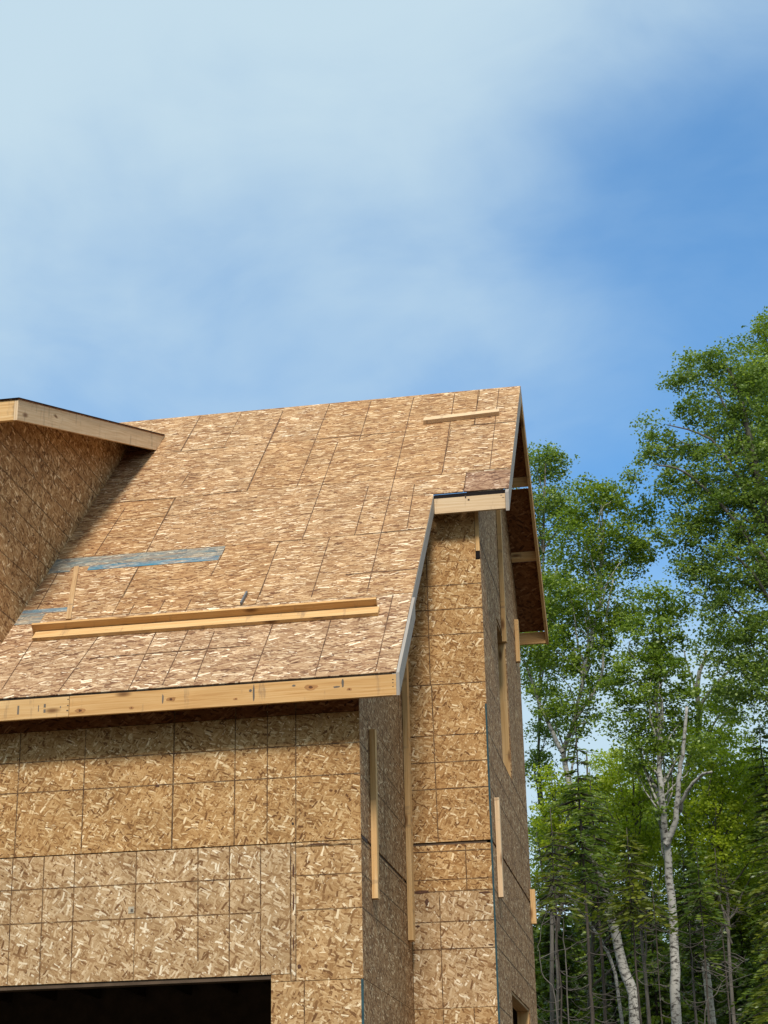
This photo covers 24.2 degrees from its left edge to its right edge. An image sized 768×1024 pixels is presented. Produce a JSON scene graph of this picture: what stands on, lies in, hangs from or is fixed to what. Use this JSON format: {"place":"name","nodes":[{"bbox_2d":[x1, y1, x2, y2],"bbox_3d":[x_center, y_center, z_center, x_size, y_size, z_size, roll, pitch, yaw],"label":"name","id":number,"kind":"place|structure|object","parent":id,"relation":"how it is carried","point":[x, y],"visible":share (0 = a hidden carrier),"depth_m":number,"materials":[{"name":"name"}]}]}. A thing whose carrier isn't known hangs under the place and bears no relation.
{"place":"outdoors","nodes":[
{"label":"outdoors","id":0,"kind":"place"},
{"bbox_2d":[0,386,548,1023],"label":"unfinished house","id":1,"kind":"structure","parent":0,"point":[184,826],"depth_m":18.40,"materials":[{"name":"wood"}]},
{"bbox_2d":[66,566,78,619],"bbox_3d":[-3.308,0.850,18.989,0.056,0.934,1.004,1,-22,-6],"label":"wood lath","id":2,"kind":"object","parent":1,"relation":"on","point":[72,593],"visible":1,"depth_m":18.94,"materials":[{"name":"beige wood"}]},
{"bbox_2d":[31,597,377,634],"bbox_3d":[-1.817,1.044,17.876,3.545,0.114,0.113,-5,-22,9],"label":"lumber plank","id":3,"kind":"object","parent":1,"relation":"on","point":[210,614],"visible":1,"depth_m":17.85,"materials":[{"name":"brown wood"}]},
{"bbox_2d":[32,606,379,640],"bbox_3d":[-1.793,1.116,17.796,3.535,0.127,0.128,-5,-22,9],"label":"lumber plank","id":4,"kind":"object","parent":1,"relation":"on","point":[210,623],"visible":1,"depth_m":17.76,"materials":[{"name":"beige wood"}]},
{"bbox_2d":[240,591,247,604],"bbox_3d":[-1.429,0.879,18.237,0.018,0.207,0.211,-6,-22,13],"label":"metal strip","id":5,"kind":"object","parent":1,"relation":"on","point":[243,598],"visible":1,"depth_m":18.23,"materials":[{"name":"grey metal"}]},
{"bbox_2d":[369,729,379,899],"bbox_3d":[-0.091,2.833,16.819,0.055,1.600,0.089,-5,-22,9],"label":"plank","id":6,"kind":"object","parent":1,"relation":"attached to","point":[374,814],"depth_m":16.78,"materials":[{"name":"beige wood"}]},
{"bbox_2d":[402,657,415,941],"bbox_3d":[0.249,2.629,19.127,0.056,3.850,0.140,-5,-22,9],"label":"plank","id":7,"kind":"object","parent":1,"relation":"attached to","point":[408,816],"depth_m":18.88,"materials":[{"name":"brown wood"}]},
{"bbox_2d":[423,409,499,423],"bbox_3d":[0.967,-1.192,22.309,0.954,0.166,0.108,-3,-21,5],"label":"lumber plank","id":8,"kind":"object","parent":1,"relation":"on","point":[461,416],"visible":1,"depth_m":22.28,"materials":[{"name":"beige wood"}]},
{"bbox_2d":[494,797,503,897],"bbox_3d":[1.241,3.612,19.252,0.052,1.070,0.089,-5,-22,9],"label":"plank","id":9,"kind":"object","parent":1,"relation":"attached to","point":[499,849],"depth_m":19.21,"materials":[{"name":"beige wood"}]},
{"bbox_2d":[496,489,506,643],"bbox_3d":[1.449,0.408,22.306,0.052,2.545,0.089,-5,-22,9],"label":"plank","id":10,"kind":"object","parent":1,"relation":"attached to","point":[501,578],"depth_m":22.11,"materials":[{"name":"brown wood"}]},
{"bbox_2d":[514,619,520,662],"bbox_3d":[1.767,1.710,23.680,0.052,0.580,0.089,-5,-22,9],"label":"plank","id":11,"kind":"object","parent":1,"relation":"attached to","point":[517,638],"depth_m":23.64,"materials":[{"name":"beige wood"}]},
{"bbox_2d":[530,889,536,924],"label":"plank","id":12,"kind":"object","parent":1,"relation":"attached to","point":[533,906],"depth_m":22.72,"materials":[{"name":"beige wood"}]},
{"bbox_2d":[0,0,767,941],"label":"sky","id":13,"kind":"structure","parent":0,"point":[207,207],"materials":[{"name":"blue"}]},
{"label":"ground","id":14,"kind":"structure","parent":0,"visible":0},
{"bbox_2d":[513,440,586,1023],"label":"aspen tree","id":15,"kind":"object","parent":14,"relation":"on","point":[546,506],"visible":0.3,"depth_m":37.89,"materials":[{"name":"green plant"}]},
{"bbox_2d":[536,904,573,1023],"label":"bare sapling","id":16,"kind":"object","parent":14,"relation":"on","point":[546,955],"visible":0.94,"depth_m":27.34,"materials":[{"name":"grey plant"}]},
{"bbox_2d":[525,760,600,1021],"bbox_3d":[3.405,9.048,31.799,1.598,9.527,1.298,-5,-22,9],"label":"maple tree","id":17,"kind":"object","parent":14,"relation":"on","point":[554,814],"visible":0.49,"depth_m":33.02,"materials":[{"name":"green plant"}]},
{"bbox_2d":[530,809,597,1023],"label":"spruce tree","id":18,"kind":"object","parent":14,"relation":"on","point":[550,899],"visible":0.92,"depth_m":28.70,"materials":[{"name":"green plant"}]},
{"bbox_2d":[536,894,592,1023],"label":"bare sapling","id":19,"kind":"object","parent":14,"relation":"on","point":[565,951],"visible":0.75,"depth_m":28.35,"materials":[{"name":"grey plant"}]},
{"bbox_2d":[533,848,601,1023],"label":"spruce tree","id":20,"kind":"object","parent":14,"relation":"on","point":[545,950],"visible":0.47,"depth_m":38.88,"materials":[{"name":"green plant"}]},
{"bbox_2d":[541,727,628,1023],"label":"spruce tree","id":21,"kind":"object","parent":14,"relation":"on","point":[582,839],"visible":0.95,"depth_m":29.88,"materials":[{"name":"green plant"}]},
{"bbox_2d":[552,866,623,1023],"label":"bare sapling","id":22,"kind":"object","parent":14,"relation":"on","point":[616,985],"visible":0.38,"depth_m":31.94,"materials":[{"name":"grey wood"}]},
{"bbox_2d":[563,893,619,1023],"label":"spruce tree","id":23,"kind":"object","parent":14,"relation":"on","point":[584,965],"visible":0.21,"depth_m":44.63,"materials":[{"name":"green plant"}]},
{"bbox_2d":[520,471,668,1023],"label":"birch tree","id":24,"kind":"object","parent":14,"relation":"on","point":[636,550],"visible":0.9,"depth_m":35.30,"materials":[{"name":"green plant"}]},
{"bbox_2d":[556,769,639,1023],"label":"spruce tree","id":25,"kind":"object","parent":14,"relation":"on","point":[597,893],"visible":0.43,"depth_m":31.66,"materials":[{"name":"green plant"}]},
{"bbox_2d":[527,745,697,1023],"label":"maple tree","id":26,"kind":"object","parent":14,"relation":"on","point":[655,877],"visible":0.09,"depth_m":40.38,"materials":[{"name":"green plant"}]},
{"bbox_2d":[581,907,646,1023],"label":"spruce tree","id":27,"kind":"object","parent":14,"relation":"on","point":[607,966],"visible":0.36,"depth_m":40.58,"materials":[{"name":"green plant"}]},
{"bbox_2d":[581,828,679,1023],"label":"spruce tree","id":28,"kind":"object","parent":14,"relation":"on","point":[628,912],"visible":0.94,"depth_m":30.40,"materials":[{"name":"green plant"}]},
{"bbox_2d":[586,739,683,1023],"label":"maple tree","id":29,"kind":"object","parent":14,"relation":"on","point":[632,808],"visible":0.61,"depth_m":34.24,"materials":[{"name":"green plant"}]},
{"bbox_2d":[615,922,667,1023],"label":"spruce tree","id":30,"kind":"object","parent":14,"relation":"on","point":[631,967],"visible":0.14,"depth_m":43.55,"materials":[{"name":"green plant"}]},
{"bbox_2d":[533,864,767,1023],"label":"woods","id":31,"kind":"object","parent":14,"relation":"on","point":[536,931],"visible":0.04,"depth_m":51.27,"materials":[{"name":"green plant"}]},
{"bbox_2d":[589,577,723,1023],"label":"birch tree","id":32,"kind":"object","parent":14,"relation":"on","point":[657,673],"visible":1,"depth_m":32.36,"materials":[{"name":"green plant"}]},
{"bbox_2d":[634,883,680,1023],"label":"spruce tree","id":33,"kind":"object","parent":14,"relation":"on","point":[656,921],"visible":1,"depth_m":28.58,"materials":[{"name":"green plant"}]},
{"bbox_2d":[617,880,703,1023],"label":"spruce tree","id":34,"kind":"object","parent":14,"relation":"on","point":[654,999],"visible":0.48,"depth_m":37.50,"materials":[{"name":"green plant"}]},
{"bbox_2d":[660,905,700,1023],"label":"spruce tree","id":35,"kind":"object","parent":14,"relation":"on","point":[684,989],"visible":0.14,"depth_m":45.08,"materials":[{"name":"green plant"}]},
{"bbox_2d":[652,896,725,1023],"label":"bare sapling","id":36,"kind":"object","parent":14,"relation":"on","point":[692,962],"visible":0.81,"depth_m":29.89,"materials":[{"name":"grey plant"}]},
{"bbox_2d":[633,851,747,1023],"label":"spruce tree","id":37,"kind":"object","parent":14,"relation":"on","point":[712,955],"visible":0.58,"depth_m":34.87,"materials":[{"name":"green plant"}]},
{"bbox_2d":[617,337,767,734],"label":"poplar tree","id":38,"kind":"object","parent":14,"relation":"on","point":[742,390],"visible":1,"depth_m":34.46,"materials":[{"name":"green plant"}]},
{"bbox_2d":[620,650,767,1023],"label":"birch tree","id":39,"kind":"object","parent":14,"relation":"on","point":[741,880],"visible":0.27,"depth_m":37.46,"materials":[{"name":"green plant"}]},
{"bbox_2d":[665,848,736,1023],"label":"spruce tree","id":40,"kind":"object","parent":14,"relation":"on","point":[691,899],"visible":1,"depth_m":29.15,"materials":[{"name":"green plant"}]},
{"bbox_2d":[679,920,734,1023],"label":"spruce tree","id":41,"kind":"object","parent":14,"relation":"on","point":[685,974],"visible":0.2,"depth_m":40.10,"materials":[{"name":"green plant"}]},
{"bbox_2d":[668,740,767,1023],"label":"maple tree","id":42,"kind":"object","parent":14,"relation":"on","point":[705,803],"visible":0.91,"depth_m":33.98,"materials":[{"name":"green plant"}]},
{"bbox_2d":[688,848,755,1023],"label":"spruce tree","id":43,"kind":"object","parent":14,"relation":"on","point":[725,891],"visible":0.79,"depth_m":29.71,"materials":[{"name":"green plant"}]},
{"bbox_2d":[696,952,750,1023],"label":"bare sapling","id":44,"kind":"object","parent":14,"relation":"on","point":[720,986],"visible":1,"depth_m":27.33,"materials":[{"name":"grey plant"}]},
{"bbox_2d":[698,909,754,1016],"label":"spruce tree","id":45,"kind":"object","parent":14,"relation":"on","point":[744,998],"visible":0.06,"depth_m":43.10,"materials":[{"name":"green plant"}]},
{"bbox_2d":[693,764,767,969],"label":"maple tree","id":46,"kind":"object","parent":14,"relation":"on","point":[741,920],"visible":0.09,"depth_m":38.39,"materials":[{"name":"green plant"}]},
{"bbox_2d":[703,873,767,1023],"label":"spruce tree","id":47,"kind":"object","parent":14,"relation":"on","point":[743,947],"visible":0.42,"depth_m":38.19,"materials":[{"name":"green plant"}]},
{"bbox_2d":[719,306,767,589],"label":"poplar tree","id":48,"kind":"object","parent":14,"relation":"on","point":[760,329],"visible":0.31,"depth_m":39.97,"materials":[{"name":"green plant"}]},
{"bbox_2d":[726,723,767,1023],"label":"spruce tree","id":49,"kind":"object","parent":14,"relation":"on","point":[756,839],"visible":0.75,"depth_m":33.19,"materials":[{"name":"green plant"}]},
{"bbox_2d":[736,789,767,1023],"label":"spruce tree","id":50,"kind":"object","parent":14,"relation":"on","point":[765,922],"visible":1,"depth_m":28.00,"materials":[{"name":"green plant"}]},
{"bbox_2d":[744,884,767,1016],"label":"spruce tree","id":51,"kind":"object","parent":14,"relation":"on","point":[749,968],"visible":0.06,"depth_m":44.98,"materials":[{"name":"green plant"}]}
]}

